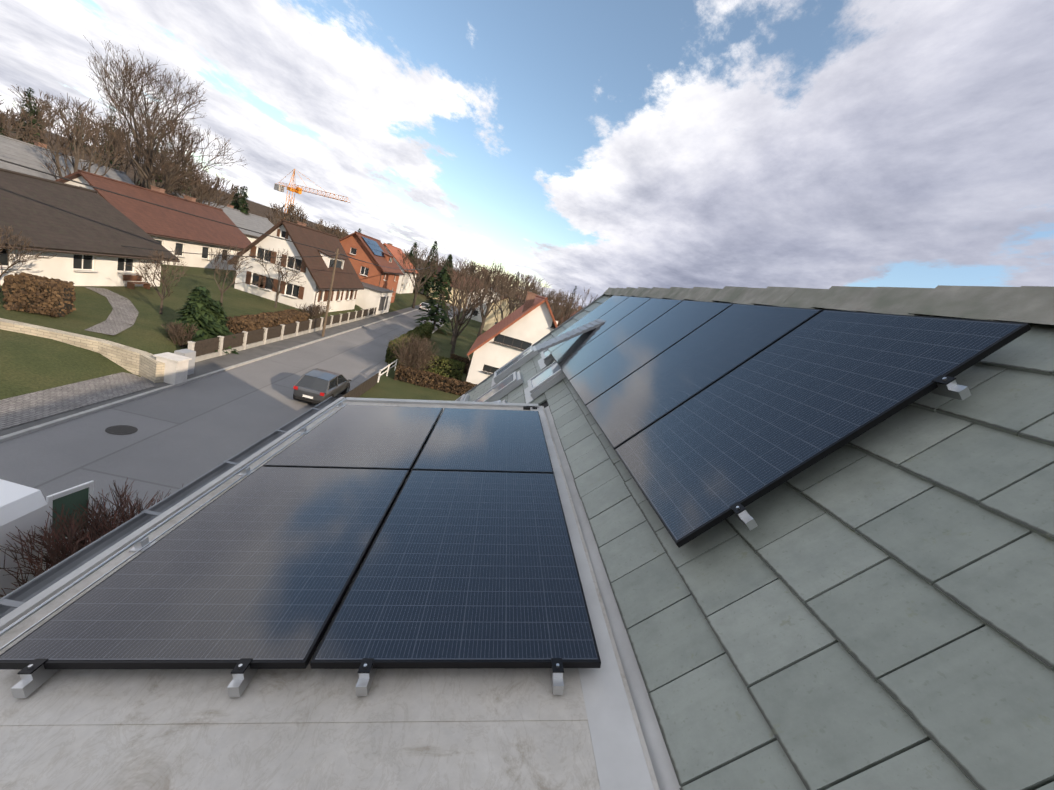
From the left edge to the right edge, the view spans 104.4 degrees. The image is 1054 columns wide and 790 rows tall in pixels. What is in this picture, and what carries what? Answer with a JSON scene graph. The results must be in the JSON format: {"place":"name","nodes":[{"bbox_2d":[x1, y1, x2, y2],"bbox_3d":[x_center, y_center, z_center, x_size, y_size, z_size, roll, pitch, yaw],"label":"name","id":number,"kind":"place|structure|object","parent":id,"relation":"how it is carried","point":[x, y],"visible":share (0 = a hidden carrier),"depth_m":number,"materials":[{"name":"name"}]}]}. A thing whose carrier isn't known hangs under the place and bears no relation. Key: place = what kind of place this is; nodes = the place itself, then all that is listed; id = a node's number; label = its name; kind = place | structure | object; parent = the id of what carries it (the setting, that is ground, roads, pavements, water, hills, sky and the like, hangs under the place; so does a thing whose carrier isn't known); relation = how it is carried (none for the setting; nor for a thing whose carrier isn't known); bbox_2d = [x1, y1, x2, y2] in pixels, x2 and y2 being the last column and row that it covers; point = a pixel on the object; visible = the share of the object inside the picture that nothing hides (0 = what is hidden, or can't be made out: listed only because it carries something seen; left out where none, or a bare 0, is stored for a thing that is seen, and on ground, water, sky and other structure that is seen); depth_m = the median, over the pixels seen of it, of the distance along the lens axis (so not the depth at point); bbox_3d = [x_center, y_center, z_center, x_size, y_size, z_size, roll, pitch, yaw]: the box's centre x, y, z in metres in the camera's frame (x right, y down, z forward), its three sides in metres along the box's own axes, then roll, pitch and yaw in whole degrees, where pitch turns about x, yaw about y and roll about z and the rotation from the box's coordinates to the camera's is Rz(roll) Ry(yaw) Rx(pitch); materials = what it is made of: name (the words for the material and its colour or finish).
{"place":"outdoors","nodes":[
{"label":"outdoors","id":0,"kind":"place"},
{"bbox_2d":[0,135,134,184],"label":"house roof","id":1,"kind":"structure","parent":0,"point":[12,150],"depth_m":39.93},
{"bbox_2d":[85,287,137,334],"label":"garden path","id":2,"kind":"structure","parent":0,"point":[120,315],"depth_m":23.81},
{"bbox_2d":[0,301,438,435],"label":"sidewalk","id":3,"kind":"structure","parent":0,"point":[212,364],"depth_m":25.22,"materials":[{"name":"concrete"}]},
{"bbox_2d":[153,352,191,384],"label":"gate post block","id":4,"kind":"structure","parent":3,"relation":"on","point":[176,369],"depth_m":19.30,"materials":[{"name":"concrete"}]},
{"bbox_2d":[174,349,195,374],"bbox_3d":[-17.366,-1.653,20.710,0.500,1.200,0.750,15,13,-7],"label":"grey utility cabinet","id":5,"kind":"object","parent":3,"relation":"on","point":[189,354],"visible":0.57,"depth_m":20.76,"materials":[{"name":"grey"}]},
{"bbox_2d":[169,192,273,236],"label":"house roof","id":6,"kind":"structure","parent":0,"point":[252,222],"depth_m":65.51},
{"bbox_2d":[0,302,462,529],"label":"road","id":7,"kind":"structure","parent":0,"point":[186,434],"depth_m":16.13,"materials":[{"name":"asphalt"}]},
{"bbox_2d":[105,425,137,434],"bbox_3d":[-14.826,1.280,14.949,0.860,0.003,0.860,15,13,-7],"label":"manhole cover","id":8,"kind":"object","parent":7,"relation":"on","point":[122,429],"visible":1,"depth_m":14.94,"materials":[{"name":"metal"}]},
{"bbox_2d":[293,368,351,403],"bbox_3d":[-11.638,-0.629,23.470,2.182,1.557,4.329,15,13,-7],"label":"silver hatchback car","id":9,"kind":"object","parent":7,"relation":"on","point":[317,385],"visible":1,"depth_m":21.88,"materials":[{"name":"grey paint"}]},
{"bbox_2d":[0,119,567,400],"bbox_3d":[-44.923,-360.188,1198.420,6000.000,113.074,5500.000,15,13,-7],"label":"ground","id":10,"kind":"structure","parent":0,"point":[30,363],"depth_m":24.69,"materials":[{"name":"green plant"}]},
{"bbox_2d":[0,103,51,144],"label":"hill tree","id":11,"kind":"object","parent":10,"relation":"on","point":[21,127],"visible":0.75,"depth_m":58.08,"materials":[{"name":"brown plant"}]},
{"bbox_2d":[0,225,56,291],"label":"garden tree","id":12,"kind":"object","parent":10,"relation":"on","point":[22,249],"visible":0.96,"depth_m":21.16,"materials":[{"name":"brown plant"}]},
{"bbox_2d":[11,87,47,148],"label":"hill conifer","id":13,"kind":"object","parent":10,"relation":"on","point":[31,111],"visible":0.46,"depth_m":60.41,"materials":[{"name":"plant"}]},
{"bbox_2d":[2,272,75,316],"bbox_3d":[-24.494,-5.044,20.599,2.064,1.705,2.065,8,16,-33],"label":"brown bush","id":14,"kind":"object","parent":10,"relation":"on","point":[31,293],"visible":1,"depth_m":20.07,"materials":[{"name":"brown plant"}]},
{"bbox_2d":[8,84,70,137],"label":"hill tree","id":15,"kind":"object","parent":10,"relation":"on","point":[45,101],"visible":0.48,"depth_m":141.74,"materials":[{"name":"brown plant"}]},
{"bbox_2d":[0,479,93,597],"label":"garage","id":16,"kind":"structure","parent":10,"relation":"on","point":[23,508],"depth_m":7.96,"materials":[{"name":"white paint"}]},
{"bbox_2d":[47,97,96,151],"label":"hill tree","id":17,"kind":"object","parent":10,"relation":"on","point":[73,104],"visible":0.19,"depth_m":99.07,"materials":[{"name":"brown plant"}]},
{"bbox_2d":[39,97,109,159],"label":"hill tree","id":18,"kind":"object","parent":10,"relation":"on","point":[65,107],"visible":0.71,"depth_m":91.57,"materials":[{"name":"brown plant"}]},
{"bbox_2d":[25,93,128,179],"bbox_3d":[-43.833,-22.267,39.913,6.949,13.122,6.780,3,19,-46],"label":"tree","id":19,"kind":"object","parent":10,"relation":"on","point":[77,153],"visible":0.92,"depth_m":39.51,"materials":[{"name":"brown plant"}]},
{"bbox_2d":[0,372,154,429],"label":"driveway paving","id":20,"kind":"structure","parent":10,"relation":"on","point":[21,409],"depth_m":15.67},
{"bbox_2d":[0,248,161,285],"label":"house walls","id":21,"kind":"structure","parent":10,"relation":"on","point":[103,271],"depth_m":26.04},
{"bbox_2d":[0,249,132,270],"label":"windows","id":22,"kind":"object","parent":21,"relation":"in","point":[77,261],"depth_m":26.37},
{"bbox_2d":[0,168,178,259],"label":"house roof","id":23,"kind":"structure","parent":21,"relation":"on","point":[42,213],"depth_m":26.47,"materials":[{"name":"tile"}]},
{"bbox_2d":[0,245,178,261],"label":"house gutters","id":24,"kind":"object","parent":23,"relation":"attached to","point":[69,252],"visible":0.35,"depth_m":25.46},
{"bbox_2d":[0,159,429,269],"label":"power lines","id":25,"kind":"object","parent":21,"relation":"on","point":[192,215],"visible":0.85,"depth_m":28.71,"materials":[{"name":"black"}]},
{"bbox_2d":[0,318,164,382],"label":"stone retaining wall","id":26,"kind":"structure","parent":10,"relation":"on","point":[145,364],"depth_m":18.97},
{"bbox_2d":[0,478,182,596],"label":"red twig shrub","id":27,"kind":"object","parent":10,"relation":"on","point":[72,546],"visible":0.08,"depth_m":7.96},
{"bbox_2d":[54,120,135,167],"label":"hill tree","id":28,"kind":"object","parent":10,"relation":"on","point":[87,149],"visible":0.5,"depth_m":72.08,"materials":[{"name":"brown plant"}]},
{"bbox_2d":[94,104,122,169],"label":"hill conifer","id":29,"kind":"object","parent":10,"relation":"on","point":[110,137],"visible":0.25,"depth_m":98.25,"materials":[{"name":"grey plant"}]},
{"bbox_2d":[97,107,136,170],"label":"hill tree","id":30,"kind":"object","parent":10,"relation":"on","point":[123,163],"visible":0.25,"depth_m":74.44,"materials":[{"name":"brown plant"}]},
{"bbox_2d":[123,275,150,289],"bbox_3d":[-28.495,-8.234,29.875,0.700,0.850,1.500,15,13,-7],"label":"garden bench","id":31,"kind":"object","parent":10,"relation":"on","point":[131,285],"visible":0.9,"depth_m":29.66,"materials":[{"name":"brown wood"}]},
{"bbox_2d":[86,131,213,191],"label":"tree","id":32,"kind":"object","parent":10,"relation":"on","point":[126,168],"visible":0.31,"depth_m":49.63,"materials":[{"name":"brown plant"}]},
{"bbox_2d":[66,176,241,269],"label":"house walls","id":33,"kind":"structure","parent":10,"relation":"on","point":[194,260],"depth_m":43.67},
{"bbox_2d":[55,169,250,248],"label":"house roof","id":34,"kind":"structure","parent":33,"relation":"on","point":[149,218],"depth_m":41.49,"materials":[{"name":"tile"}]},
{"bbox_2d":[156,240,238,259],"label":"windows","id":35,"kind":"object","parent":33,"relation":"in","point":[179,246],"visible":0.03,"depth_m":42.39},
{"bbox_2d":[125,248,187,313],"bbox_3d":[-22.936,-7.055,25.821,4.499,4.603,3.179,26,16,33],"label":"garden tree","id":36,"kind":"object","parent":10,"relation":"on","point":[157,266],"visible":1,"depth_m":25.56,"materials":[{"name":"brown plant"}]},
{"bbox_2d":[83,35,246,193],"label":"bare tree","id":37,"kind":"object","parent":10,"relation":"on","point":[149,152],"visible":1,"depth_m":43.04,"materials":[{"name":"brown plant"}]},
{"bbox_2d":[161,320,200,346],"bbox_3d":[-19.697,-3.529,23.233,1.557,1.590,1.611,21,14,17],"label":"shrub","id":38,"kind":"object","parent":10,"relation":"on","point":[180,332],"visible":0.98,"depth_m":23.10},
{"bbox_2d":[153,162,225,204],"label":"tree","id":39,"kind":"object","parent":10,"relation":"on","point":[196,188],"visible":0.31,"depth_m":55.80,"materials":[{"name":"brown plant"}]},
{"bbox_2d":[168,286,228,353],"bbox_3d":[-19.485,-4.650,24.335,3.559,3.691,3.190,12,14,-20],"label":"thuja shrub","id":40,"kind":"object","parent":10,"relation":"on","point":[191,312],"visible":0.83,"depth_m":23.81,"materials":[{"name":"green plant"}]},
{"bbox_2d":[161,160,245,208],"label":"tree","id":41,"kind":"object","parent":10,"relation":"on","point":[195,191],"visible":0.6,"depth_m":57.34,"materials":[{"name":"brown plant"}]},
{"bbox_2d":[0,309,417,441],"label":"kerb","id":42,"kind":"structure","parent":10,"relation":"on","point":[56,421],"depth_m":17.43,"materials":[{"name":"concrete"}]},
{"bbox_2d":[189,174,240,204],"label":"hill tree","id":43,"kind":"object","parent":10,"relation":"on","point":[225,197],"visible":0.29,"depth_m":71.38,"materials":[{"name":"brown plant"}]},
{"bbox_2d":[192,299,238,353],"bbox_3d":[-19.402,-4.356,25.253,2.892,3.115,3.166,23,15,25],"label":"thuja shrub","id":44,"kind":"object","parent":10,"relation":"on","point":[221,319],"visible":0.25,"depth_m":25.12,"materials":[{"name":"green plant"}]},
{"bbox_2d":[207,242,266,306],"bbox_3d":[-23.106,-9.227,32.557,3.926,5.433,4.977,3,19,-45],"label":"garden tree","id":45,"kind":"object","parent":10,"relation":"on","point":[222,291],"visible":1,"depth_m":32.10,"materials":[{"name":"brown plant"}]},
{"bbox_2d":[236,186,249,214],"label":"conifer tree","id":46,"kind":"object","parent":10,"relation":"on","point":[243,209],"visible":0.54,"depth_m":67.09,"materials":[{"name":"green plant"}]},
{"bbox_2d":[225,309,309,333],"bbox_3d":[-19.877,-5.500,31.811,1.780,1.661,9.836,15,13,-7],"label":"beech hedge","id":47,"kind":"object","parent":10,"relation":"on","point":[246,323],"visible":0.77,"depth_m":29.96,"materials":[{"name":"brown"}]},
{"bbox_2d":[252,247,305,307],"bbox_3d":[-23.232,-10.766,37.893,4.784,5.854,5.058,8,16,-32],"label":"garden tree","id":48,"kind":"object","parent":10,"relation":"on","point":[279,282],"visible":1,"depth_m":37.65,"materials":[{"name":"brown plant"}]},
{"bbox_2d":[264,201,303,224],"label":"tree","id":49,"kind":"object","parent":10,"relation":"on","point":[274,207],"visible":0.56,"depth_m":75.63,"materials":[{"name":"brown plant"}]},
{"bbox_2d":[188,307,382,361],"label":"fence posts","id":50,"kind":"object","parent":10,"relation":"on","point":[205,349],"visible":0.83,"depth_m":29.30,"materials":[{"name":"concrete"}]},
{"bbox_2d":[234,225,357,313],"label":"house walls","id":51,"kind":"structure","parent":10,"relation":"on","point":[277,245],"depth_m":40.67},
{"bbox_2d":[227,219,363,288],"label":"house roof","id":52,"kind":"structure","parent":51,"relation":"on","point":[321,272],"depth_m":43.41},
{"bbox_2d":[245,229,356,301],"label":"house shutters","id":53,"kind":"object","parent":51,"relation":"attached to","point":[275,281],"visible":0.75,"depth_m":40.65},
{"bbox_2d":[252,231,353,300],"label":"windows","id":54,"kind":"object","parent":51,"relation":"in","point":[298,262],"visible":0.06,"depth_m":40.75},
{"bbox_2d":[274,169,349,211],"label":"tower crane","id":55,"kind":"object","parent":10,"relation":"on","point":[280,188],"visible":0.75,"depth_m":134.58,"materials":[{"name":"orange"}]},
{"bbox_2d":[321,248,339,336],"bbox_3d":[-17.292,-8.867,35.875,0.240,7.900,0.900,15,13,-7],"label":"utility pole","id":56,"kind":"object","parent":10,"relation":"on","point":[328,301],"visible":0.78,"depth_m":35.84,"materials":[{"name":"brown wood"}]},
{"bbox_2d":[342,373,378,397],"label":"footpath","id":57,"kind":"structure","parent":10,"relation":"on","point":[362,388],"depth_m":25.55,"materials":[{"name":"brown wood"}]},
{"bbox_2d":[340,234,398,302],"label":"house walls","id":58,"kind":"structure","parent":10,"relation":"on","point":[374,276],"depth_m":61.45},
{"bbox_2d":[339,231,403,274],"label":"house roof","id":59,"kind":"structure","parent":58,"relation":"on","point":[381,261],"depth_m":64.12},
{"bbox_2d":[362,237,384,256],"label":"solar panels","id":60,"kind":"object","parent":59,"relation":"on","point":[374,246],"visible":0.96,"depth_m":63.92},
{"bbox_2d":[361,282,393,310],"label":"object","id":61,"kind":"structure","parent":10,"relation":"on","point":[377,289],"depth_m":58.10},
{"bbox_2d":[383,245,416,293],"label":"house walls","id":62,"kind":"structure","parent":10,"relation":"on","point":[408,288],"depth_m":91.46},
{"bbox_2d":[384,243,417,273],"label":"house roof","id":63,"kind":"structure","parent":62,"relation":"on","point":[393,250],"depth_m":91.43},
{"bbox_2d":[385,323,433,362],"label":"green hedge","id":64,"kind":"object","parent":10,"relation":"on","point":[425,330],"visible":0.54,"depth_m":43.34,"materials":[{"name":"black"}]},
{"bbox_2d":[387,331,440,370],"bbox_3d":[-8.768,-3.094,31.520,4.076,3.985,4.533,15,13,-7],"label":"lawn bush","id":65,"kind":"object","parent":10,"relation":"on","point":[419,359],"visible":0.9,"depth_m":31.37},
{"bbox_2d":[396,246,442,307],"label":"street tree","id":66,"kind":"object","parent":10,"relation":"on","point":[424,270],"visible":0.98,"depth_m":76.15,"materials":[{"name":"brown plant"}]},
{"bbox_2d":[405,243,440,299],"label":"street tree","id":67,"kind":"object","parent":10,"relation":"on","point":[422,261],"visible":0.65,"depth_m":88.33,"materials":[{"name":"brown plant"}]},
{"bbox_2d":[387,344,464,380],"bbox_3d":[-8.466,-2.619,34.608,6.315,1.937,1.371,15,13,-7],"label":"green hedge","id":68,"kind":"object","parent":10,"relation":"on","point":[448,367],"visible":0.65,"depth_m":34.27,"materials":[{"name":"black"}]},
{"bbox_2d":[416,242,438,294],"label":"dark conifer","id":69,"kind":"object","parent":10,"relation":"on","point":[427,287],"visible":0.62,"depth_m":106.33,"materials":[{"name":"green plant"}]},
{"bbox_2d":[414,255,454,334],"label":"conifer","id":70,"kind":"object","parent":10,"relation":"on","point":[433,316],"visible":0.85,"depth_m":58.18,"materials":[{"name":"green plant"}]},
{"bbox_2d":[394,364,476,395],"bbox_3d":[-6.469,-0.900,31.754,7.421,1.120,1.250,14,14,-12],"label":"brown hedge","id":71,"kind":"object","parent":10,"relation":"on","point":[422,378],"visible":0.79,"depth_m":31.23,"materials":[{"name":"brown plant"}]},
{"bbox_2d":[435,273,492,356],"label":"tree","id":72,"kind":"object","parent":10,"relation":"on","point":[456,334],"visible":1,"depth_m":44.13,"materials":[{"name":"brown plant"}]},
{"bbox_2d":[457,257,491,325],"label":"tree","id":73,"kind":"object","parent":10,"relation":"on","point":[471,264],"visible":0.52,"depth_m":72.31,"materials":[{"name":"brown plant"}]},
{"bbox_2d":[440,257,512,344],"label":"street tree","id":74,"kind":"object","parent":10,"relation":"on","point":[457,285],"visible":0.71,"depth_m":50.99,"materials":[{"name":"brown plant"}]},
{"bbox_2d":[465,287,499,321],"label":"house walls","id":75,"kind":"structure","parent":10,"relation":"on","point":[478,317],"depth_m":91.09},
{"bbox_2d":[471,260,525,336],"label":"street tree","id":76,"kind":"object","parent":10,"relation":"on","point":[495,280],"visible":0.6,"depth_m":64.96,"materials":[{"name":"brown plant"}]},
{"bbox_2d":[483,297,518,330],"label":"house walls","id":77,"kind":"structure","parent":10,"relation":"on","point":[490,320],"depth_m":77.45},
{"bbox_2d":[485,277,532,322],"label":"tree","id":78,"kind":"object","parent":10,"relation":"on","point":[515,287],"visible":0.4,"depth_m":47.69,"materials":[{"name":"brown plant"}]},
{"bbox_2d":[479,270,542,318],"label":"street tree","id":79,"kind":"object","parent":10,"relation":"on","point":[513,309],"visible":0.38,"depth_m":57.78,"materials":[{"name":"brown plant"}]},
{"bbox_2d":[466,302,557,384],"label":"house walls","id":80,"kind":"structure","parent":10,"relation":"on","point":[532,327],"depth_m":32.78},
{"bbox_2d":[467,295,557,355],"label":"house roof","id":81,"kind":"structure","parent":80,"relation":"on","point":[502,325],"depth_m":33.95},
{"bbox_2d":[522,291,536,312],"bbox_3d":[0.145,-7.615,34.227,0.820,1.927,0.820,15,13,-7],"label":"house chimney","id":82,"kind":"object","parent":81,"relation":"on","point":[529,300],"visible":0.79,"depth_m":33.83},
{"bbox_2d":[483,322,554,376],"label":"windows","id":83,"kind":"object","parent":80,"relation":"in","point":[516,342],"visible":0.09,"depth_m":32.95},
{"bbox_2d":[502,275,562,305],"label":"street tree","id":84,"kind":"object","parent":10,"relation":"on","point":[528,282],"visible":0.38,"depth_m":70.82,"materials":[{"name":"brown plant"}]},
{"bbox_2d":[511,290,566,325],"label":"street tree","id":85,"kind":"object","parent":10,"relation":"on","point":[560,302],"visible":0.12,"depth_m":49.94,"materials":[{"name":"brown plant"}]},
{"bbox_2d":[553,297,582,324],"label":"tree","id":86,"kind":"object","parent":10,"relation":"on","point":[567,317],"visible":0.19,"depth_m":45.33,"materials":[{"name":"brown plant"}]},
{"bbox_2d":[551,287,596,320],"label":"street tree","id":87,"kind":"object","parent":10,"relation":"on","point":[575,302],"visible":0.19,"depth_m":60.19,"materials":[{"name":"brown plant"}]},
{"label":"row house","id":88,"kind":"structure","parent":10,"relation":"on"},
{"bbox_2d":[539,401,547,407],"bbox_3d":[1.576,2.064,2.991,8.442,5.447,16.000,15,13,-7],"label":"clamp","id":89,"kind":"object","parent":88,"relation":"on","point":[545,404],"depth_m":5.73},
{"bbox_2d":[455,345,565,402],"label":"skylight frames","id":90,"kind":"structure","parent":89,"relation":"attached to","point":[531,392],"depth_m":7.52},
{"bbox_2d":[457,348,560,401],"bbox_3d":[-0.775,-0.038,7.986,2.898,3.601,3.670,15,13,-7],"label":"skylight glass","id":91,"kind":"object","parent":90,"relation":"in","point":[545,374],"visible":0.15,"depth_m":7.81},
{"bbox_2d":[535,319,605,352],"bbox_3d":[0.742,-1.038,7.082,0.991,0.824,0.550,15,13,-7],"label":"skylight","id":92,"kind":"object","parent":90,"relation":"on","point":[571,334],"visible":0.98,"depth_m":6.93,"materials":[{"name":"grey metal"}]},
{"bbox_2d":[465,294,605,394],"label":"verge trim","id":93,"kind":"structure","parent":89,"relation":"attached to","point":[558,327],"depth_m":10.24,"materials":[{"name":"metal"}]},
{"bbox_3d":[-1.211,2.745,0.431,2.518,3.247,10.960,15,13,-7],"label":"dormer","id":94,"kind":"object","parent":89,"relation":"attached to","visible":0},
{"bbox_2d":[0,398,346,650],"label":"flashing","id":95,"kind":"object","parent":94,"relation":"on","point":[142,543],"visible":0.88,"depth_m":2.29,"materials":[{"name":"silver metal"}]},
{"bbox_2d":[0,295,1030,668],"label":"solar panel frames","id":96,"kind":"structure","parent":94,"relation":"on","point":[852,435],"depth_m":1.77,"materials":[{"name":"metal"}]},
{"bbox_2d":[0,296,1022,659],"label":"solar panels","id":97,"kind":"object","parent":96,"relation":"in","point":[260,562],"visible":0.98,"depth_m":2.25,"materials":[{"name":"glass"}]},
{"bbox_2d":[530,406,680,789],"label":"roof flashing","id":98,"kind":"object","parent":94,"relation":"on","point":[620,762],"visible":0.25,"depth_m":1.62,"materials":[{"name":"metal"}]},
{"bbox_2d":[0,401,659,789],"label":"flat roof","id":99,"kind":"structure","parent":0,"point":[308,727],"depth_m":1.43,"materials":[{"name":"concrete"}]},
{"bbox_2d":[0,397,538,630],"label":"roof edge trim","id":100,"kind":"structure","parent":99,"relation":"on","point":[11,617],"depth_m":2.68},
{"bbox_2d":[0,396,336,618],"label":"dormer gutter","id":101,"kind":"object","parent":100,"relation":"attached to","point":[22,594],"visible":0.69,"depth_m":2.51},
{"bbox_2d":[11,377,970,697],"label":"mounting rails","id":102,"kind":"object","parent":99,"relation":"on","point":[25,685],"visible":0.27,"depth_m":1.55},
{"bbox_2d":[17,375,955,673],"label":"panel clamps","id":103,"kind":"object","parent":102,"relation":"on","point":[37,663],"visible":1,"depth_m":1.57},
{"bbox_2d":[355,288,391,314],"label":"white garage walls","id":104,"kind":"structure","parent":0,"point":[366,298],"depth_m":55.97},
{"bbox_2d":[450,354,471,373],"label":"brown hedge","id":105,"kind":"object","parent":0,"point":[466,361],"visible":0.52,"depth_m":39.13,"materials":[{"name":"brown plant"}]},
{"bbox_2d":[0,0,1053,309],"label":"sky","id":106,"kind":"structure","parent":0,"point":[599,145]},
{"bbox_2d":[468,295,1053,789],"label":"roof tiles","id":107,"kind":"object","parent":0,"point":[870,609],"visible":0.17,"depth_m":1.41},
{"bbox_2d":[603,285,1053,324],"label":"roof ridge caps","id":108,"kind":"object","parent":107,"relation":"on","point":[1030,304],"visible":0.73,"depth_m":2.52,"materials":[{"name":"stone"}]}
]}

